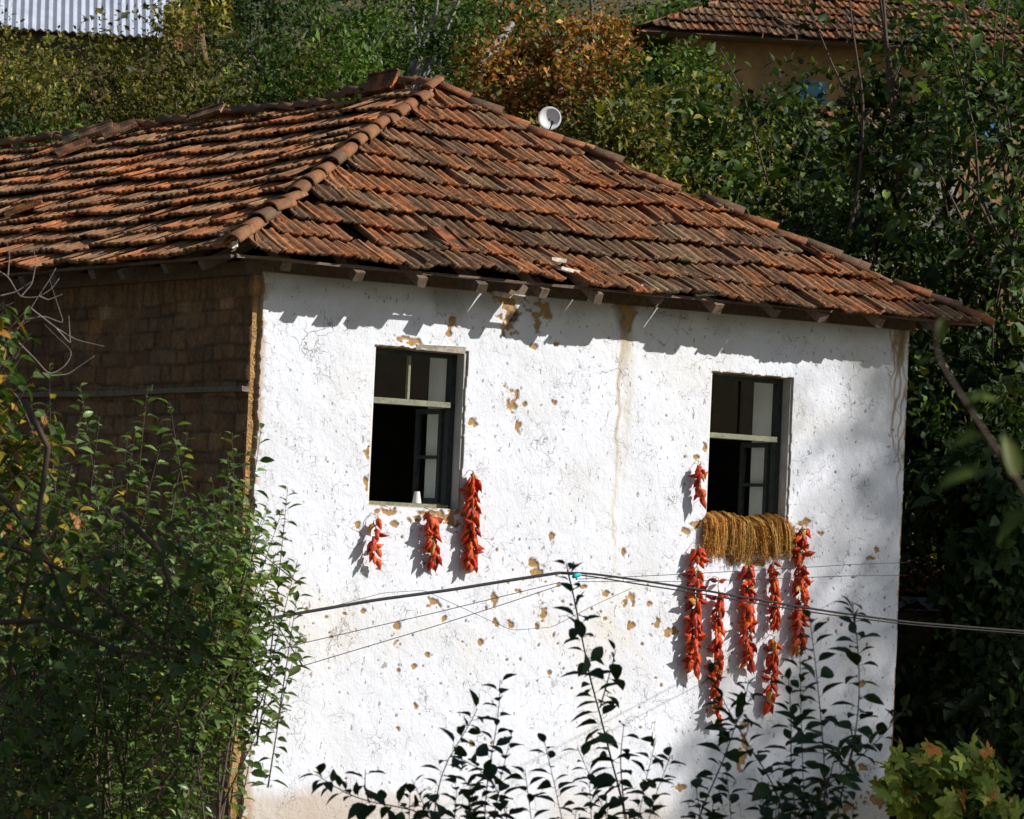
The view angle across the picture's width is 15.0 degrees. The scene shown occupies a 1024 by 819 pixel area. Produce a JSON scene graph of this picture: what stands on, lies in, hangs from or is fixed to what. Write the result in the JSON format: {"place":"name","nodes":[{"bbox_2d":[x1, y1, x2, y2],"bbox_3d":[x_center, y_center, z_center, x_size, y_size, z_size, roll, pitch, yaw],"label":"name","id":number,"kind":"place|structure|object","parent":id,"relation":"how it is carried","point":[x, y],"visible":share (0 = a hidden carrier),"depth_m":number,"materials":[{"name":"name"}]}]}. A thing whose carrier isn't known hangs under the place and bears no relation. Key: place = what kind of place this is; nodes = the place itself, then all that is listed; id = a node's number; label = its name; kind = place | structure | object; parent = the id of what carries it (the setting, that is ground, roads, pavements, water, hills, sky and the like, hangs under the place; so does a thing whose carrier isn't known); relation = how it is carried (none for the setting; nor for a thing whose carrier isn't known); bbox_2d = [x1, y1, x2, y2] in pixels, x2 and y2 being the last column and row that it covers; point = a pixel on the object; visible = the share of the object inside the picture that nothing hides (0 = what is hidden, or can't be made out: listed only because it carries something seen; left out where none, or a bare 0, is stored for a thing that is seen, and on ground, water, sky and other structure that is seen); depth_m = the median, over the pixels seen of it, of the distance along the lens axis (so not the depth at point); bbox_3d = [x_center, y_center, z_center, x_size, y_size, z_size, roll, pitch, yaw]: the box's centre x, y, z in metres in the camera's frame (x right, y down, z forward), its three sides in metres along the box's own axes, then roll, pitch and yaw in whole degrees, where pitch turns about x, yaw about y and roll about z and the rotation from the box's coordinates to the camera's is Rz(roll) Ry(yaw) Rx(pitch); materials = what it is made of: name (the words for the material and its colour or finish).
{"place":"outdoors","nodes":[
{"label":"outdoors","id":0,"kind":"place"},
{"bbox_2d":[172,0,1023,119],"bbox_3d":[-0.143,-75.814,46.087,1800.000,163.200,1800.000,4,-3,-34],"label":"ground","id":1,"kind":"structure","parent":0,"point":[595,5],"depth_m":88.40,"materials":[{"name":"green plant"}]},
{"bbox_2d":[0,51,29,123],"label":"tall shrub","id":2,"kind":"object","parent":1,"relation":"on","point":[10,88],"depth_m":53.88,"materials":[{"name":"green plant"}]},
{"bbox_2d":[0,100,57,148],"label":"tall shrub","id":3,"kind":"object","parent":1,"relation":"on","point":[7,125],"visible":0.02,"depth_m":49.78,"materials":[{"name":"green plant"}]},
{"bbox_2d":[0,301,98,666],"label":"plum tree","id":4,"kind":"object","parent":1,"relation":"on","point":[33,459],"visible":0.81,"depth_m":15.46,"materials":[{"name":"green plant"}]},
{"bbox_2d":[0,3,101,148],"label":"tall shrub","id":5,"kind":"object","parent":1,"relation":"on","point":[40,110],"visible":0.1,"depth_m":52.61,"materials":[{"name":"green plant"}]},
{"bbox_2d":[0,240,101,440],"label":"bare branches","id":6,"kind":"object","parent":1,"relation":"on","point":[39,316],"visible":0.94,"depth_m":16.03,"materials":[{"name":"wood"}]},
{"bbox_2d":[8,89,106,145],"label":"tall shrub","id":7,"kind":"object","parent":1,"relation":"on","point":[83,105],"depth_m":49.38,"materials":[{"name":"green plant"}]},
{"bbox_2d":[5,5,144,143],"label":"tall shrub","id":8,"kind":"object","parent":1,"relation":"on","point":[108,41],"visible":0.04,"depth_m":55.71,"materials":[{"name":"green plant"}]},
{"bbox_2d":[0,0,179,125],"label":"hillside house","id":9,"kind":"structure","parent":1,"relation":"on","point":[40,16],"depth_m":68.12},
{"bbox_2d":[0,398,247,818],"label":"shaded apple tree","id":10,"kind":"object","parent":1,"relation":"on","point":[57,595],"visible":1,"depth_m":13.99,"materials":[{"name":"green plant"}]},
{"bbox_2d":[40,0,219,130],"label":"tall shrub","id":11,"kind":"object","parent":1,"relation":"on","point":[170,20],"visible":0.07,"depth_m":56.66,"materials":[{"name":"green plant"}]},
{"bbox_2d":[0,482,261,818],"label":"apple bush","id":12,"kind":"object","parent":1,"relation":"on","point":[115,769],"visible":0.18,"depth_m":18.04,"materials":[{"name":"green plant"}]},
{"bbox_2d":[0,363,311,818],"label":"apple bush","id":13,"kind":"object","parent":1,"relation":"on","point":[92,752],"visible":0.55,"depth_m":17.46,"materials":[{"name":"green plant"}]},
{"bbox_2d":[93,0,273,130],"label":"tall shrub","id":14,"kind":"object","parent":1,"relation":"on","point":[151,107],"visible":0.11,"depth_m":54.77,"materials":[{"name":"green plant"}]},
{"bbox_2d":[161,1,208,95],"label":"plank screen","id":15,"kind":"object","parent":1,"relation":"on","point":[195,13],"visible":0.25,"depth_m":59.98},
{"bbox_2d":[131,423,312,818],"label":"apple bush","id":16,"kind":"object","parent":1,"relation":"on","point":[184,781],"visible":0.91,"depth_m":16.80,"materials":[{"name":"green plant"}]},
{"bbox_2d":[185,0,260,54],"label":"leafy tree","id":17,"kind":"object","parent":1,"relation":"on","point":[246,3],"visible":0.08,"depth_m":81.92,"materials":[{"name":"green plant"}]},
{"bbox_2d":[155,48,299,127],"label":"tall shrub","id":18,"kind":"object","parent":1,"relation":"on","point":[214,88],"depth_m":53.78,"materials":[{"name":"green plant"}]},
{"bbox_2d":[102,0,410,121],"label":"leafy tree","id":19,"kind":"object","parent":1,"relation":"on","point":[271,9],"visible":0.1,"depth_m":71.17,"materials":[{"name":"green plant"}]},
{"bbox_2d":[242,19,349,113],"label":"tall shrub","id":20,"kind":"object","parent":1,"relation":"on","point":[310,81],"depth_m":52.74,"materials":[{"name":"green plant"}]},
{"bbox_2d":[242,16,393,116],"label":"leafy tree","id":21,"kind":"object","parent":1,"relation":"on","point":[358,77],"visible":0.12,"depth_m":53.82,"materials":[{"name":"green plant"}]},
{"bbox_2d":[194,0,471,119],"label":"leafy tree","id":22,"kind":"object","parent":1,"relation":"on","point":[306,25],"visible":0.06,"depth_m":61.68,"materials":[{"name":"green plant"}]},
{"bbox_2d":[300,763,486,818],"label":"apple shoot","id":23,"kind":"object","parent":1,"relation":"on","point":[359,810],"visible":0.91,"depth_m":13.15,"materials":[{"name":"green plant"}]},
{"bbox_2d":[271,0,529,111],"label":"leafy tree","id":24,"kind":"object","parent":1,"relation":"on","point":[416,52],"visible":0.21,"depth_m":59.52,"materials":[{"name":"green plant"}]},
{"bbox_2d":[404,673,525,818],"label":"apple shoot","id":25,"kind":"object","parent":1,"relation":"on","point":[490,770],"visible":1,"depth_m":13.12,"materials":[{"name":"green plant"}]},
{"bbox_2d":[364,0,585,110],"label":"leafy tree","id":26,"kind":"object","parent":1,"relation":"on","point":[466,14],"visible":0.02,"depth_m":65.10,"materials":[{"name":"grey plant"}]},
{"bbox_2d":[0,68,995,818],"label":"village house","id":27,"kind":"structure","parent":1,"relation":"on","point":[384,296],"depth_m":33.92,"materials":[{"name":"paint"}]},
{"bbox_2d":[367,512,387,570],"bbox_3d":[-1.129,1.104,32.509,0.171,0.495,0.188,4,-3,-34],"label":"pepper string","id":28,"kind":"object","parent":27,"relation":"hanging from","point":[373,545],"visible":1,"depth_m":32.47,"materials":[{"name":"food"}]},
{"bbox_2d":[412,491,420,502],"bbox_3d":[-0.806,0.746,33.044,0.080,0.100,0.080,4,-3,-34],"label":"upturned cup","id":29,"kind":"object","parent":27,"relation":"on","point":[416,498],"visible":1,"depth_m":33.02,"materials":[{"name":"white ceramic"}]},
{"bbox_2d":[367,344,466,508],"bbox_3d":[-0.956,0.138,33.081,0.935,1.415,0.623,4,-3,-34],"label":"window","id":30,"kind":"structure","parent":27,"relation":"in","point":[444,439],"depth_m":33.18,"materials":[{"name":"green paint"}]},
{"bbox_2d":[421,507,443,572],"bbox_3d":[-0.670,1.102,32.826,0.218,0.554,0.171,4,-3,-34],"label":"pepper string","id":31,"kind":"object","parent":27,"relation":"hanging from","point":[432,535],"visible":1,"depth_m":32.79,"materials":[{"name":"food"}]},
{"bbox_2d":[458,470,483,572],"bbox_3d":[-0.347,0.947,33.041,0.167,0.888,0.246,1,-3,38],"label":"pepper string","id":32,"kind":"object","parent":27,"relation":"hanging from","point":[471,489],"visible":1,"depth_m":33.00,"materials":[{"name":"food"}]},
{"bbox_2d":[538,106,560,130],"bbox_3d":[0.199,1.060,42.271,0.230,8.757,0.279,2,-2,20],"label":"satellite dish","id":33,"kind":"object","parent":27,"relation":"attached to","point":[549,118],"visible":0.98,"depth_m":42.51,"materials":[{"name":"white metal"}]},
{"bbox_2d":[681,542,710,679],"bbox_3d":[1.617,1.779,34.328,0.283,1.224,0.192,3,-2,-14],"label":"pepper string","id":34,"kind":"object","parent":27,"relation":"hanging from","point":[694,634],"visible":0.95,"depth_m":34.30,"materials":[{"name":"food"}]},
{"bbox_2d":[690,460,708,508],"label":"pepper string","id":35,"kind":"object","parent":27,"relation":"hanging from","point":[699,475],"visible":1,"depth_m":34.34,"materials":[{"name":"food"}]},
{"bbox_2d":[704,576,728,723],"bbox_3d":[1.817,2.149,34.468,0.214,1.358,0.220,1,-3,32],"label":"pepper string","id":36,"kind":"object","parent":27,"relation":"hanging from","point":[717,641],"visible":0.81,"depth_m":34.44,"materials":[{"name":"food"}]},
{"bbox_2d":[583,562,908,578],"bbox_3d":[2.628,1.360,32.401,1.258,0.279,6.875,1,-3,27],"label":"thin wire","id":37,"kind":"object","parent":27,"relation":"attached to","point":[747,570],"visible":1,"depth_m":30.54,"materials":[{"name":"grey metal"}]},
{"bbox_2d":[737,561,758,673],"bbox_3d":[2.104,1.847,34.670,0.238,1.020,0.209,3,-2,-19],"label":"pepper string","id":38,"kind":"object","parent":27,"relation":"hanging from","point":[748,620],"visible":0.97,"depth_m":34.62,"materials":[{"name":"food"}]},
{"bbox_2d":[698,510,798,565],"bbox_3d":[2.087,1.155,34.779,1.135,0.492,0.347,4,-3,-34],"label":"broomcorn bundle","id":39,"kind":"object","parent":27,"relation":"on","point":[771,535],"visible":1,"depth_m":34.65,"materials":[{"name":"yellow plant"}]},
{"bbox_2d":[705,373,791,519],"bbox_3d":[1.949,0.386,35.039,0.930,1.420,0.592,4,-3,-34],"label":"window","id":40,"kind":"structure","parent":27,"relation":"in","point":[770,437],"depth_m":35.14,"materials":[{"name":"green paint"}]},
{"bbox_2d":[761,634,783,715],"bbox_3d":[2.323,2.374,34.800,0.202,0.737,0.190,2,-2,9],"label":"pepper string","id":41,"kind":"object","parent":27,"relation":"hanging from","point":[772,660],"visible":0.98,"depth_m":34.78,"materials":[{"name":"food"}]},
{"bbox_2d":[767,558,781,632],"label":"pepper string","id":42,"kind":"object","parent":27,"relation":"hanging from","point":[774,591],"visible":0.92,"depth_m":34.79,"materials":[{"name":"food"}]},
{"bbox_2d":[786,523,815,657],"bbox_3d":[2.607,1.627,35.001,0.240,1.216,0.243,3,-2,-6],"label":"pepper string","id":43,"kind":"object","parent":27,"relation":"hanging from","point":[799,617],"visible":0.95,"depth_m":34.95,"materials":[{"name":"food"}]},
{"bbox_2d":[447,0,650,134],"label":"leafy tree","id":44,"kind":"object","parent":1,"relation":"on","point":[512,79],"visible":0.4,"depth_m":55.48,"materials":[{"name":"orange plant"}]},
{"bbox_2d":[478,0,704,120],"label":"leafy tree","id":45,"kind":"object","parent":1,"relation":"on","point":[654,12],"visible":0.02,"depth_m":61.83,"materials":[{"name":"orange plant"}]},
{"bbox_2d":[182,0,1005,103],"bbox_3d":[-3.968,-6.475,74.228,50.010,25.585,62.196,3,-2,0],"label":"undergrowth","id":46,"kind":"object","parent":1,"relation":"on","point":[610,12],"visible":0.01,"depth_m":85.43,"materials":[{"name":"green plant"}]},
{"bbox_2d":[509,560,685,818],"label":"apple shoot","id":47,"kind":"object","parent":1,"relation":"on","point":[602,780],"visible":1,"depth_m":13.06,"materials":[{"name":"green plant"}]},
{"bbox_2d":[567,569,627,818],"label":"prop pole","id":48,"kind":"object","parent":1,"relation":"on","point":[590,680],"visible":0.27,"depth_m":29.72,"materials":[{"name":"brown wood"}]},
{"bbox_2d":[5,571,560,662],"bbox_3d":[-2.783,1.641,27.432,7.518,1.279,0.026,4,-3,-34],"label":"power cable","id":49,"kind":"object","parent":48,"relation":"attached to","point":[422,593],"visible":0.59,"depth_m":28.80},
{"bbox_2d":[339,588,630,629],"bbox_3d":[-0.185,1.468,29.171,2.647,0.356,0.004,4,-3,-34],"label":"thin wire","id":50,"kind":"object","parent":48,"relation":"attached to","point":[485,618],"visible":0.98,"depth_m":29.20,"materials":[{"name":"grey metal"}]},
{"bbox_2d":[572,573,581,579],"bbox_3d":[0.491,1.268,29.600,0.082,0.057,0.036,4,-3,-34],"label":"insulator","id":51,"kind":"object","parent":48,"relation":"attached to","point":[576,575],"visible":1,"depth_m":29.59,"materials":[{"name":"teal glass"}]},
{"bbox_2d":[0,582,558,731],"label":"thin wire","id":52,"kind":"object","parent":51,"relation":"attached to","point":[408,618],"visible":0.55,"depth_m":28.81,"materials":[{"name":"grey metal"}]},
{"bbox_2d":[0,585,559,761],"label":"thin wire","id":53,"kind":"object","parent":51,"relation":"attached to","point":[420,630],"visible":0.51,"depth_m":28.89,"materials":[{"name":"grey metal"}]},
{"bbox_2d":[577,575,898,581],"bbox_3d":[2.625,1.428,32.398,1.261,0.179,6.871,1,-3,27],"label":"thin wire","id":54,"kind":"object","parent":48,"relation":"attached to","point":[736,579],"visible":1,"depth_m":30.48,"materials":[{"name":"grey metal"}]},
{"bbox_2d":[561,572,1023,631],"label":"power cable","id":55,"kind":"object","parent":48,"relation":"attached to","point":[739,596],"visible":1,"depth_m":30.74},
{"bbox_2d":[564,574,1023,633],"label":"power cable","id":56,"kind":"object","parent":48,"relation":"attached to","point":[791,608],"visible":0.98,"depth_m":30.69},
{"bbox_2d":[519,76,730,197],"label":"leafy tree","id":57,"kind":"object","parent":1,"relation":"on","point":[633,144],"visible":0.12,"depth_m":44.58,"materials":[{"name":"green plant"}]},
{"bbox_2d":[574,0,714,97],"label":"leafy tree","id":58,"kind":"object","parent":1,"relation":"on","point":[668,10],"visible":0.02,"depth_m":73.50,"materials":[{"name":"green plant"}]},
{"bbox_2d":[590,29,765,188],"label":"leafy tree","id":59,"kind":"object","parent":1,"relation":"on","point":[699,66],"visible":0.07,"depth_m":51.73,"materials":[{"name":"green plant"}]},
{"bbox_2d":[561,64,802,220],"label":"leafy tree","id":60,"kind":"object","parent":1,"relation":"on","point":[632,83],"visible":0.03,"depth_m":49.69,"materials":[{"name":"green plant"}]},
{"bbox_2d":[580,59,808,230],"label":"hillside tree","id":61,"kind":"object","parent":1,"relation":"on","point":[703,121],"visible":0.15,"depth_m":46.44,"materials":[{"name":"green plant"}]},
{"bbox_2d":[680,661,801,818],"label":"apple shoot","id":62,"kind":"object","parent":1,"relation":"on","point":[762,790],"visible":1,"depth_m":12.81,"materials":[{"name":"green plant"}]},
{"bbox_2d":[658,42,891,278],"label":"hillside tree","id":63,"kind":"object","parent":1,"relation":"on","point":[781,170],"visible":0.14,"depth_m":46.01,"materials":[{"name":"green plant"}]},
{"bbox_2d":[730,68,853,225],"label":"leafy tree","id":64,"kind":"object","parent":1,"relation":"on","point":[801,148],"visible":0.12,"depth_m":51.48,"materials":[{"name":"green plant"}]},
{"bbox_2d":[745,595,883,818],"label":"apple shoot","id":65,"kind":"object","parent":1,"relation":"on","point":[800,737],"visible":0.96,"depth_m":12.81,"materials":[{"name":"green plant"}]},
{"bbox_2d":[607,0,1023,378],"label":"hillside house","id":66,"kind":"structure","parent":1,"relation":"on","point":[750,33],"depth_m":59.88,"materials":[{"name":"paint"}]},
{"bbox_2d":[799,80,826,103],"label":"window","id":67,"kind":"structure","parent":66,"relation":"in","point":[816,90],"depth_m":59.84,"materials":[{"name":"blue glass"}]},
{"bbox_2d":[866,84,902,96],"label":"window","id":68,"kind":"structure","parent":66,"relation":"in","point":[901,94],"depth_m":59.98,"materials":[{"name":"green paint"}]},
{"bbox_2d":[985,114,1002,141],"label":"window","id":69,"kind":"structure","parent":66,"relation":"in","point":[992,125],"depth_m":60.14,"materials":[{"name":"blue glass"}]},
{"bbox_2d":[745,694,911,818],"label":"apple shoot","id":70,"kind":"object","parent":1,"relation":"on","point":[881,729],"visible":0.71,"depth_m":13.18,"materials":[{"name":"green plant"}]},
{"bbox_2d":[746,0,1023,381],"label":"hillside tree","id":71,"kind":"object","parent":1,"relation":"on","point":[863,99],"visible":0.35,"depth_m":42.47,"materials":[{"name":"green plant"}]},
{"bbox_2d":[792,92,989,547],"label":"tree","id":72,"kind":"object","parent":1,"relation":"on","point":[882,114],"depth_m":52.06,"materials":[{"name":"plant"}]},
{"bbox_2d":[818,0,1023,469],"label":"hillside tree","id":73,"kind":"object","parent":1,"relation":"on","point":[1003,76],"visible":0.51,"depth_m":41.40,"materials":[{"name":"green plant"}]},
{"bbox_2d":[869,729,1023,818],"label":"grape vine","id":74,"kind":"object","parent":1,"relation":"on","point":[912,784],"visible":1,"depth_m":34.27,"materials":[{"name":"green plant"}]},
{"bbox_2d":[870,203,1023,611],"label":"hillside tree","id":75,"kind":"object","parent":1,"relation":"on","point":[915,354],"visible":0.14,"depth_m":39.96,"materials":[{"name":"green plant"}]},
{"bbox_2d":[871,33,1023,553],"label":"hillside tree","id":76,"kind":"object","parent":1,"relation":"on","point":[1011,261],"visible":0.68,"depth_m":39.48,"materials":[{"name":"green plant"}]},
{"bbox_2d":[890,557,1020,818],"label":"tree","id":77,"kind":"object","parent":1,"relation":"on","point":[917,634],"depth_m":37.59,"materials":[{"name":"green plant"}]},
{"bbox_2d":[890,568,1023,818],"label":"hillside tree","id":78,"kind":"object","parent":1,"relation":"on","point":[953,707],"visible":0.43,"depth_m":36.29,"materials":[{"name":"green plant"}]},
{"bbox_2d":[891,376,1023,801],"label":"hillside tree","id":79,"kind":"object","parent":1,"relation":"on","point":[958,513],"visible":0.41,"depth_m":37.24,"materials":[{"name":"green plant"}]},
{"bbox_2d":[902,309,1023,591],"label":"hillside tree","id":80,"kind":"object","parent":1,"relation":"on","point":[918,444],"visible":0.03,"depth_m":40.12,"materials":[{"name":"green plant"}]},
{"bbox_2d":[906,441,1023,818],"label":"tree","id":81,"kind":"object","parent":1,"relation":"on","point":[984,573],"visible":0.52,"depth_m":36.82,"materials":[{"name":"green plant"}]},
{"bbox_2d":[915,318,1023,543],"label":"twig","id":82,"kind":"object","parent":1,"relation":"on","point":[1012,459],"visible":1,"depth_m":4.30,"materials":[{"name":"green plant"}]},
{"bbox_2d":[959,0,1023,22],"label":"leafy tree","id":83,"kind":"object","parent":1,"relation":"on","point":[1018,11],"visible":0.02,"depth_m":76.43,"materials":[{"name":"green plant"}]}
]}

